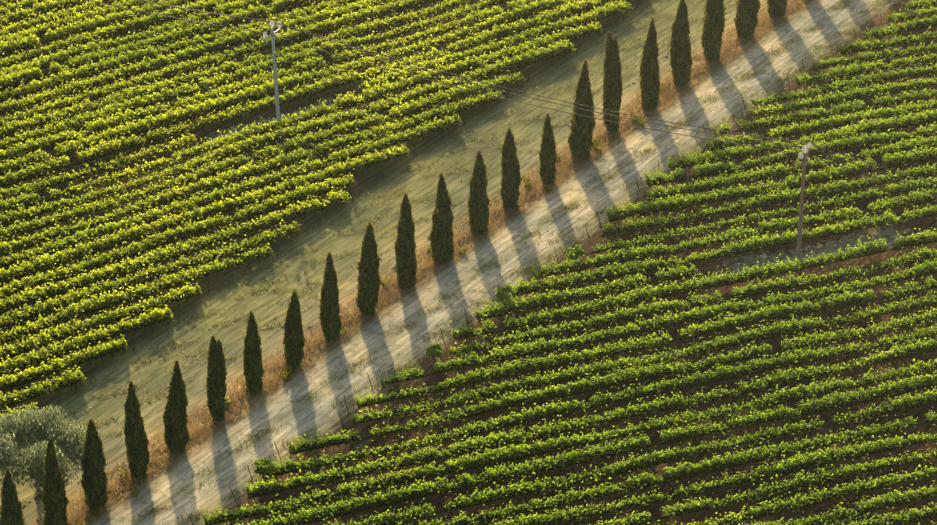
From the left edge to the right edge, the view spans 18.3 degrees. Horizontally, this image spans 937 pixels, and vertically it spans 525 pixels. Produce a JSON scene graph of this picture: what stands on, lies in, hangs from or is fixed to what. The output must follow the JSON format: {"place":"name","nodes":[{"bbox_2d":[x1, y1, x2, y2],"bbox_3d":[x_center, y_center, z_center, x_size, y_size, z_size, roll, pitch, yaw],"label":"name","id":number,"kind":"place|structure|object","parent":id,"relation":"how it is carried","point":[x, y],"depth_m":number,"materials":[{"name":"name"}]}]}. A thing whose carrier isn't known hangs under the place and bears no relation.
{"place":"outdoors","nodes":[
{"label":"outdoors","id":0,"kind":"place"},
{"bbox_2d":[0,0,936,524],"bbox_3d":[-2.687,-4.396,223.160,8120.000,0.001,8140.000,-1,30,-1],"label":"ground","id":1,"kind":"structure","parent":0,"point":[88,404],"depth_m":211.51,"materials":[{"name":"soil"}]},
{"bbox_2d":[0,468,26,524],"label":"cypress","id":2,"kind":"object","parent":1,"relation":"on","point":[10,514],"depth_m":180.20,"materials":[{"name":"green plant"}]},
{"bbox_2d":[0,404,101,504],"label":"olive tree","id":3,"kind":"object","parent":1,"relation":"on","point":[41,425],"depth_m":186.75,"materials":[{"name":"green plant"}]},
{"bbox_2d":[41,438,69,524],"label":"cypress","id":4,"kind":"object","parent":1,"relation":"on","point":[56,498],"depth_m":183.34,"materials":[{"name":"green plant"}]},
{"bbox_2d":[77,419,111,510],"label":"cypress","id":5,"kind":"object","parent":1,"relation":"on","point":[90,476],"depth_m":186.45,"materials":[{"name":"green plant"}]},
{"bbox_2d":[122,380,150,478],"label":"cypress","id":6,"kind":"object","parent":1,"relation":"on","point":[134,429],"depth_m":189.12,"materials":[{"name":"green plant"}]},
{"bbox_2d":[162,359,189,453],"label":"cypress","id":7,"kind":"object","parent":1,"relation":"on","point":[176,436],"depth_m":192.08,"materials":[{"name":"green plant"}]},
{"bbox_2d":[203,335,227,422],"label":"cypress","id":8,"kind":"object","parent":1,"relation":"on","point":[216,381],"depth_m":195.07,"materials":[{"name":"green plant"}]},
{"bbox_2d":[241,311,264,392],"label":"cypress","id":9,"kind":"object","parent":1,"relation":"on","point":[252,372],"depth_m":198.62,"materials":[{"name":"green plant"}]},
{"bbox_2d":[254,457,274,478],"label":"shrub","id":10,"kind":"object","parent":1,"relation":"on","point":[257,469],"depth_m":190.41,"materials":[{"name":"green plant"}]},
{"bbox_2d":[263,20,281,129],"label":"utility pole","id":11,"kind":"object","parent":1,"relation":"on","point":[265,34],"depth_m":230.80,"materials":[{"name":"concrete"}]},
{"bbox_2d":[88,0,936,195],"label":"power lines","id":12,"kind":"object","parent":11,"relation":"attached to","point":[543,96],"depth_m":219.61,"materials":[{"name":"grey metal"}]},
{"bbox_2d":[204,95,363,141],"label":"bare soil patch","id":13,"kind":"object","parent":1,"relation":"on","point":[232,127],"depth_m":235.25,"materials":[{"name":"soil"}]},
{"bbox_2d":[283,289,306,368],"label":"cypress","id":14,"kind":"object","parent":1,"relation":"on","point":[293,339],"depth_m":201.22,"materials":[{"name":"green plant"}]},
{"bbox_2d":[0,0,635,420],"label":"vineyard","id":15,"kind":"object","parent":1,"relation":"on","point":[104,22],"depth_m":233.25,"materials":[{"name":"green plant"}]},
{"bbox_2d":[318,251,342,341],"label":"cypress","id":16,"kind":"object","parent":1,"relation":"on","point":[333,328],"depth_m":204.19,"materials":[{"name":"green plant"}]},
{"bbox_2d":[355,221,381,316],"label":"cypress","id":17,"kind":"object","parent":1,"relation":"on","point":[368,268],"depth_m":206.96,"materials":[{"name":"green plant"}]},
{"bbox_2d":[68,81,670,524],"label":"dry grass tufts","id":18,"kind":"object","parent":1,"relation":"on","point":[290,369],"depth_m":212.57,"materials":[{"name":"brown plant"}]},
{"bbox_2d":[393,192,418,289],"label":"cypress","id":19,"kind":"object","parent":1,"relation":"on","point":[403,245],"depth_m":210.31,"materials":[{"name":"green plant"}]},
{"bbox_2d":[34,0,816,524],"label":"dry grass bank","id":20,"kind":"structure","parent":1,"relation":"on","point":[382,302],"depth_m":214.04,"materials":[{"name":"brown plant"}]},
{"bbox_2d":[425,342,442,361],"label":"shrub","id":21,"kind":"object","parent":1,"relation":"on","point":[434,350],"depth_m":202.82,"materials":[{"name":"green plant"}]},
{"bbox_2d":[428,173,454,264],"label":"cypress","id":22,"kind":"object","parent":1,"relation":"on","point":[439,237],"depth_m":213.94,"materials":[{"name":"green plant"}]},
{"bbox_2d":[466,150,490,235],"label":"cypress","id":23,"kind":"object","parent":1,"relation":"on","point":[478,214],"depth_m":217.41,"materials":[{"name":"green plant"}]},
{"bbox_2d":[494,285,518,306],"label":"shrub","id":24,"kind":"object","parent":1,"relation":"on","point":[504,290],"depth_m":209.18,"materials":[{"name":"green plant"}]},
{"bbox_2d":[499,128,523,208],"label":"cypress","id":25,"kind":"object","parent":1,"relation":"on","point":[512,173],"depth_m":220.98,"materials":[{"name":"green plant"}]},
{"bbox_2d":[538,113,557,184],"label":"cypress","id":26,"kind":"object","parent":1,"relation":"on","point":[547,164],"depth_m":224.60,"materials":[{"name":"green plant"}]},
{"bbox_2d":[189,0,936,524],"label":"vineyard","id":27,"kind":"object","parent":1,"relation":"on","point":[895,160],"depth_m":202.52,"materials":[{"name":"green plant"}]},
{"bbox_2d":[567,244,584,262],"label":"shrub","id":28,"kind":"object","parent":1,"relation":"on","point":[574,250],"depth_m":214.38,"materials":[{"name":"green plant"}]},
{"bbox_2d":[567,59,595,160],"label":"cypress","id":29,"kind":"object","parent":1,"relation":"on","point":[581,139],"depth_m":227.73,"materials":[{"name":"green plant"}]},
{"bbox_2d":[601,32,622,133],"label":"cypress","id":30,"kind":"object","parent":1,"relation":"on","point":[612,63],"depth_m":231.31,"materials":[{"name":"green plant"}]},
{"bbox_2d":[639,16,662,111],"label":"cypress","id":31,"kind":"object","parent":1,"relation":"on","point":[650,78],"depth_m":235.03,"materials":[{"name":"green plant"}]},
{"bbox_2d":[667,0,692,86],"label":"cypress","id":32,"kind":"object","parent":1,"relation":"on","point":[683,49],"depth_m":238.93,"materials":[{"name":"green plant"}]},
{"bbox_2d":[701,0,726,61],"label":"cypress","id":33,"kind":"object","parent":1,"relation":"on","point":[711,36],"depth_m":243.15,"materials":[{"name":"green plant"}]},
{"bbox_2d":[734,0,760,39],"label":"cypress","id":34,"kind":"object","parent":1,"relation":"on","point":[747,8],"depth_m":247.26,"materials":[{"name":"green plant"}]},
{"bbox_2d":[766,0,786,17],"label":"cypress","id":35,"kind":"object","parent":1,"relation":"on","point":[776,5],"depth_m":251.75,"materials":[{"name":"green plant"}]},
{"bbox_2d":[796,142,812,264],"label":"utility pole","id":36,"kind":"object","parent":1,"relation":"on","point":[806,151],"depth_m":212.06,"materials":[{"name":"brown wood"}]},
{"bbox_2d":[95,0,875,524],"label":"road","id":37,"kind":"structure","parent":0,"point":[229,468],"depth_m":212.48,"materials":[{"name":"beige gravel"}]},
{"bbox_2d":[711,224,915,275],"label":"bare soil patch","id":38,"kind":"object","parent":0,"point":[831,246],"depth_m":217.09,"materials":[{"name":"soil"}]}
]}

